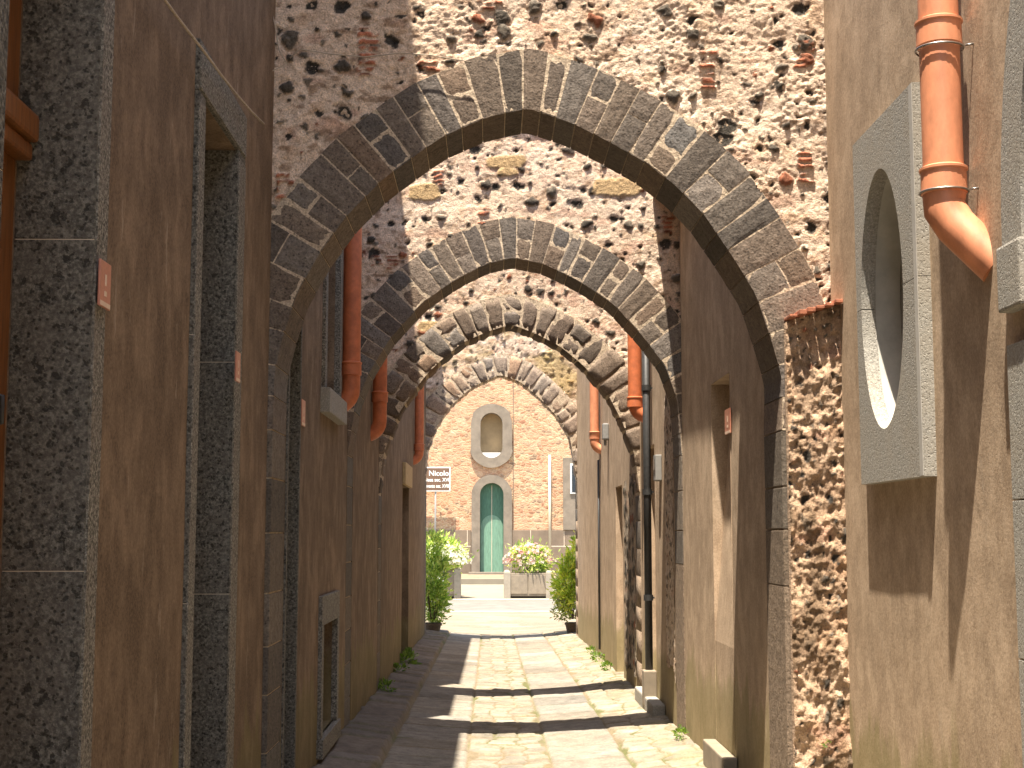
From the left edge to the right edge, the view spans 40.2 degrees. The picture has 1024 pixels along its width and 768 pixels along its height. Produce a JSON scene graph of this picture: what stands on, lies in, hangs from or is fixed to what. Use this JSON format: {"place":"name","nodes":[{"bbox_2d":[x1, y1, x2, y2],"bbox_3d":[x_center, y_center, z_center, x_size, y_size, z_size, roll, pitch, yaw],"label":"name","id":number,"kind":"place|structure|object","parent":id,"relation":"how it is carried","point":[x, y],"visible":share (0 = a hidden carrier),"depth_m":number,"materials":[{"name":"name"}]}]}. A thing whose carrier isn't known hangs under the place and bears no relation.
{"place":"outdoors","nodes":[
{"label":"outdoors","id":0,"kind":"place"},
{"bbox_2d":[426,613,575,634],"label":"forecourt","id":1,"kind":"structure","parent":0,"point":[499,623],"depth_m":32.11,"materials":[{"name":"beige stone"}]},
{"bbox_2d":[426,601,575,610],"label":"street","id":2,"kind":"structure","parent":0,"point":[502,605],"depth_m":39.26,"materials":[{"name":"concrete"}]},
{"bbox_2d":[451,584,553,598],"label":"sidewalk","id":3,"kind":"structure","parent":0,"point":[482,591],"depth_m":45.45,"materials":[{"name":"beige stone"}]},
{"bbox_2d":[426,567,460,598],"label":"planter","id":4,"kind":"object","parent":3,"relation":"on","point":[454,579],"visible":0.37,"depth_m":43.19,"materials":[{"name":"concrete"}]},
{"bbox_2d":[426,529,478,574],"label":"flowering plant","id":5,"kind":"object","parent":4,"relation":"in","point":[458,555],"visible":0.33,"depth_m":43.24,"materials":[{"name":"white plant"}]},
{"bbox_2d":[504,570,552,597],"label":"planter","id":6,"kind":"object","parent":3,"relation":"on","point":[526,584],"visible":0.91,"depth_m":43.23,"materials":[{"name":"concrete"}]},
{"bbox_2d":[502,536,560,572],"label":"flowering plant","id":7,"kind":"object","parent":6,"relation":"in","point":[537,557],"visible":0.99,"depth_m":43.50,"materials":[{"name":"white plant"}]},
{"bbox_2d":[461,574,555,577],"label":"terrace","id":8,"kind":"structure","parent":0,"point":[482,575],"depth_m":50.29,"materials":[{"name":"beige stone"}]},
{"bbox_2d":[426,467,449,529],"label":"direction sign","id":9,"kind":"object","parent":8,"relation":"on","point":[437,479],"visible":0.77,"depth_m":51.40,"materials":[{"name":"metal"}]},
{"bbox_2d":[426,378,575,573],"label":"church","id":10,"kind":"structure","parent":8,"relation":"on","point":[499,447],"depth_m":51.93,"materials":[{"name":"stone"}]},
{"bbox_2d":[480,483,502,571],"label":"door","id":11,"kind":"structure","parent":10,"relation":"in","point":[491,495],"depth_m":51.92,"materials":[{"name":"green paint"}]},
{"bbox_2d":[570,464,575,493],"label":"window","id":12,"kind":"structure","parent":10,"relation":"in","point":[572,478],"depth_m":51.75,"materials":[{"name":"white paint"}]},
{"bbox_2d":[312,629,705,767],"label":"paving","id":13,"kind":"structure","parent":0,"point":[561,699],"depth_m":14.24,"materials":[{"name":"beige stone"}]},
{"bbox_2d":[279,250,347,767],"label":"house","id":14,"kind":"structure","parent":13,"relation":"on","point":[313,628],"depth_m":10.22,"materials":[{"name":"brown paint"}]},
{"bbox_2d":[301,399,305,426],"bbox_3d":[-1.412,0.196,9.468,0.010,0.176,0.176,0,-6,-1],"label":"number tile","id":15,"kind":"object","parent":14,"relation":"attached to","point":[303,404],"visible":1,"depth_m":9.45,"materials":[{"name":"ceramic"}]},
{"bbox_2d":[316,590,340,759],"bbox_3d":[-1.431,2.234,10.944,0.068,1.184,1.237,0,-6,-1],"label":"cellar window frame","id":16,"kind":"structure","parent":14,"relation":"in","point":[329,603],"depth_m":10.78,"materials":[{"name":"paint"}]},
{"bbox_2d":[320,250,346,424],"bbox_3d":[-1.416,-0.726,11.184,0.095,2.017,1.239,0,-6,-1],"label":"window frame","id":17,"kind":"structure","parent":14,"relation":"in","point":[332,405],"depth_m":11.26,"materials":[{"name":"grey stone"}]},
{"bbox_2d":[341,228,361,410],"bbox_3d":[-1.389,-0.878,11.936,0.241,2.288,0.182,0,-6,-1],"label":"drainpipe","id":18,"kind":"object","parent":14,"relation":"attached to","point":[351,370],"visible":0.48,"depth_m":11.84,"materials":[{"name":"ceramic"}]},
{"bbox_2d":[350,380,378,720],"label":"house","id":19,"kind":"structure","parent":13,"relation":"on","point":[363,660],"depth_m":14.23,"materials":[{"name":"brown paint"}]},
{"bbox_2d":[370,358,387,440],"bbox_3d":[-1.444,-0.242,15.024,0.241,1.725,0.182,0,-6,-1],"label":"drainpipe","id":20,"kind":"object","parent":19,"relation":"attached to","point":[379,392],"visible":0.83,"depth_m":14.91,"materials":[{"name":"ceramic"}]},
{"bbox_2d":[378,677,395,691],"bbox_3d":[-1.470,3.468,15.999,0.267,0.246,0.550,3,-7,-22],"label":"weed","id":21,"kind":"object","parent":13,"relation":"on","point":[385,682],"visible":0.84,"depth_m":15.91,"materials":[{"name":"green plant"}]},
{"bbox_2d":[393,663,409,672],"bbox_3d":[-1.497,3.792,18.545,0.268,0.241,0.416,2,-7,-19],"label":"weed","id":22,"kind":"object","parent":13,"relation":"on","point":[396,665],"visible":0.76,"depth_m":18.50,"materials":[{"name":"green plant"}]},
{"bbox_2d":[380,383,425,682],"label":"house","id":23,"kind":"structure","parent":13,"relation":"on","point":[402,571],"depth_m":20.59,"materials":[{"name":"brown paint"}]},
{"bbox_2d":[413,387,424,464],"bbox_3d":[-1.575,0.497,23.348,0.241,1.725,0.182,0,-6,-1],"label":"drainpipe","id":24,"kind":"object","parent":23,"relation":"attached to","point":[419,444],"visible":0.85,"depth_m":23.26,"materials":[{"name":"ceramic"}]},
{"bbox_2d":[402,647,417,655],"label":"weed","id":25,"kind":"object","parent":13,"relation":"on","point":[409,649],"visible":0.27,"depth_m":21.51,"materials":[{"name":"green plant"}]},
{"bbox_2d":[400,650,421,664],"bbox_3d":[-1.486,3.944,19.960,0.418,0.357,0.711,-4,-7,31],"label":"weed","id":26,"kind":"object","parent":13,"relation":"on","point":[406,653],"visible":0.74,"depth_m":19.95,"materials":[{"name":"green plant"}]},
{"bbox_2d":[425,523,456,630],"bbox_3d":[-1.576,3.993,28.663,0.914,2.344,0.942,0,-6,-1],"label":"potted bush","id":27,"kind":"object","parent":13,"relation":"on","point":[437,599],"visible":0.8,"depth_m":28.56,"materials":[{"name":"green plant"}]},
{"bbox_2d":[424,331,577,636],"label":"stone arch","id":28,"kind":"structure","parent":13,"relation":"on","point":[545,375],"depth_m":27.76,"materials":[{"name":"stone"}]},
{"bbox_2d":[377,269,641,690],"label":"stone arch","id":29,"kind":"structure","parent":13,"relation":"on","point":[585,336],"depth_m":16.20,"materials":[{"name":"stone"}]},
{"bbox_2d":[344,133,685,734],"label":"stone arch","id":30,"kind":"structure","parent":13,"relation":"on","point":[606,239],"depth_m":12.71,"materials":[{"name":"stone"}]},
{"bbox_2d":[546,530,575,632],"bbox_3d":[1.215,4.045,28.827,0.962,2.126,0.935,2,-6,-16],"label":"potted bush","id":31,"kind":"object","parent":13,"relation":"on","point":[565,597],"visible":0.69,"depth_m":28.70,"materials":[{"name":"green plant"}]},
{"bbox_2d":[586,645,595,653],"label":"weed","id":32,"kind":"object","parent":13,"relation":"on","point":[590,648],"visible":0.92,"depth_m":22.46,"materials":[{"name":"green plant"}]},
{"bbox_2d":[590,651,604,661],"bbox_3d":[1.294,4.078,20.938,0.297,0.190,0.421,0,-6,-1],"label":"weed","id":33,"kind":"object","parent":13,"relation":"on","point":[597,654],"visible":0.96,"depth_m":20.92,"materials":[{"name":"green plant"}]},
{"bbox_2d":[600,659,612,670],"bbox_3d":[1.295,3.876,19.197,0.201,0.214,0.358,0,-6,-1],"label":"weed","id":34,"kind":"object","parent":13,"relation":"on","point":[604,663],"visible":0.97,"depth_m":19.17,"materials":[{"name":"green plant"}]},
{"bbox_2d":[577,368,636,687],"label":"house","id":35,"kind":"structure","parent":13,"relation":"on","point":[618,574],"depth_m":20.47,"materials":[{"name":"beige paint"}]},
{"bbox_2d":[589,383,600,453],"bbox_3d":[1.312,0.125,21.803,0.233,1.952,0.168,0,-6,-1],"label":"drainpipe","id":36,"kind":"object","parent":35,"relation":"attached to","point":[594,436],"visible":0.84,"depth_m":21.70,"materials":[{"name":"orange ceramic"}]},
{"bbox_2d":[597,460,600,649],"bbox_3d":[1.347,2.634,21.685,0.031,2.913,0.031,-2,-7,21],"label":"conduit","id":37,"kind":"object","parent":35,"relation":"attached to","point":[599,620],"visible":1,"depth_m":21.67,"materials":[{"name":"metal"}]},
{"bbox_2d":[602,423,608,445],"bbox_3d":[1.356,0.733,20.323,0.089,0.320,0.160,0,-6,-1],"label":"junction box","id":38,"kind":"object","parent":35,"relation":"attached to","point":[605,432],"visible":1,"depth_m":20.25,"materials":[{"name":"grey plastic"}]},
{"bbox_2d":[635,350,676,725],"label":"house","id":39,"kind":"structure","parent":13,"relation":"on","point":[664,702],"depth_m":13.96,"materials":[{"name":"beige paint"}]},
{"bbox_2d":[627,334,642,422],"bbox_3d":[1.396,-0.422,15.635,0.241,1.725,0.182,0,-6,-1],"label":"drainpipe","id":40,"kind":"object","parent":39,"relation":"attached to","point":[635,402],"visible":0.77,"depth_m":15.53,"materials":[{"name":"ceramic"}]},
{"bbox_2d":[641,351,656,705],"bbox_3d":[1.421,0.982,14.703,0.135,4.700,0.200,0,-6,-1],"label":"black pipe","id":41,"kind":"object","parent":39,"relation":"attached to","point":[649,680],"visible":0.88,"depth_m":14.64,"materials":[{"name":"metal"}]},
{"bbox_2d":[653,455,661,480],"bbox_3d":[1.462,0.846,14.098,0.071,0.261,0.180,0,-6,-1],"label":"meter box","id":42,"kind":"object","parent":39,"relation":"attached to","point":[657,466],"visible":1,"depth_m":14.01,"materials":[{"name":"grey plastic"}]},
{"bbox_2d":[671,724,688,740],"bbox_3d":[1.447,3.002,12.073,0.166,0.131,0.340,0,-6,-1],"label":"weed","id":43,"kind":"object","parent":13,"relation":"on","point":[683,729],"visible":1,"depth_m":12.02,"materials":[{"name":"green plant"}]},
{"bbox_2d":[679,221,769,767],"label":"house","id":44,"kind":"structure","parent":13,"relation":"on","point":[726,630],"depth_m":10.56,"materials":[{"name":"beige paint"}]},
{"bbox_2d":[725,408,730,434],"bbox_3d":[1.555,0.270,10.091,0.010,0.181,0.232,0,-6,-1],"label":"number tile","id":45,"kind":"object","parent":44,"relation":"attached to","point":[728,421],"visible":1,"depth_m":10.04,"materials":[{"name":"ceramic"}]},
{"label":"paving","id":46,"kind":"structure","parent":0,"visible":0},
{"bbox_2d":[0,0,275,767],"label":"house","id":47,"kind":"structure","parent":46,"relation":"on","point":[136,143],"depth_m":5.12,"materials":[{"name":"brown paint"}]},
{"bbox_2d":[0,0,38,549],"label":"door","id":48,"kind":"structure","parent":47,"relation":"in","point":[21,123],"depth_m":4.48,"materials":[{"name":"brown wood"}]},
{"bbox_2d":[97,258,110,310],"bbox_3d":[-1.335,-0.325,4.587,0.010,0.153,0.128,0,-6,-1],"label":"number tile","id":49,"kind":"object","parent":47,"relation":"attached to","point":[104,283],"visible":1,"depth_m":4.57,"materials":[{"name":"ceramic"}]},
{"bbox_2d":[163,0,264,124],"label":"cable","id":50,"kind":"object","parent":47,"relation":"attached to","point":[207,55],"visible":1,"depth_m":6.15,"materials":[{"name":"brown rubber"}]},
{"bbox_2d":[235,351,240,382],"bbox_3d":[-1.351,-0.084,6.898,0.010,0.149,0.113,0,-6,-1],"label":"number tile","id":51,"kind":"object","parent":47,"relation":"attached to","point":[237,364],"visible":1,"depth_m":6.87,"materials":[{"name":"ceramic"}]},
{"bbox_2d":[272,16,286,70],"bbox_3d":[-1.399,-1.661,8.305,0.128,1.342,0.008,0,-6,-1],"label":"cable","id":52,"kind":"object","parent":47,"relation":"attached to","point":[278,45],"visible":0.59,"depth_m":8.34,"materials":[{"name":"grey rubber"}]},
{"bbox_2d":[261,0,830,767],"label":"stone arch","id":53,"kind":"structure","parent":46,"relation":"on","point":[703,122],"depth_m":8.43,"materials":[{"name":"stone"}]},
{"bbox_2d":[290,48,469,62],"bbox_3d":[-0.790,-1.966,8.378,1.078,0.081,0.007,0,-6,-1],"label":"cable","id":54,"kind":"object","parent":53,"relation":"attached to","point":[377,55],"visible":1,"depth_m":8.38,"materials":[{"name":"rubber"}]},
{"bbox_2d":[784,299,852,767],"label":"rubble buttress","id":55,"kind":"structure","parent":46,"relation":"on","point":[820,679],"depth_m":8.03,"materials":[{"name":"stone"}]},
{"bbox_2d":[824,0,1023,767],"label":"house","id":56,"kind":"structure","parent":46,"relation":"on","point":[932,339],"depth_m":6.42,"materials":[{"name":"beige paint"}]},
{"bbox_2d":[914,0,992,281],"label":"drainpipe","id":57,"kind":"object","parent":56,"relation":"attached to","point":[956,224],"visible":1,"depth_m":5.81,"materials":[{"name":"orange ceramic"}]},
{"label":"ground","id":58,"kind":"structure","parent":0,"visible":0},
{"bbox_2d":[426,611,574,612],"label":"kerb","id":59,"kind":"structure","parent":58,"relation":"on","point":[500,612],"depth_m":36.05,"materials":[{"name":"grey stone"}]},
{"bbox_2d":[448,599,556,600],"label":"kerb","id":60,"kind":"structure","parent":58,"relation":"on","point":[502,600],"depth_m":42.64,"materials":[{"name":"stone"}]},
{"bbox_2d":[461,578,553,583],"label":"church step","id":61,"kind":"object","parent":58,"relation":"on","point":[482,580],"visible":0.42,"depth_m":49.03,"materials":[{"name":"stone"}]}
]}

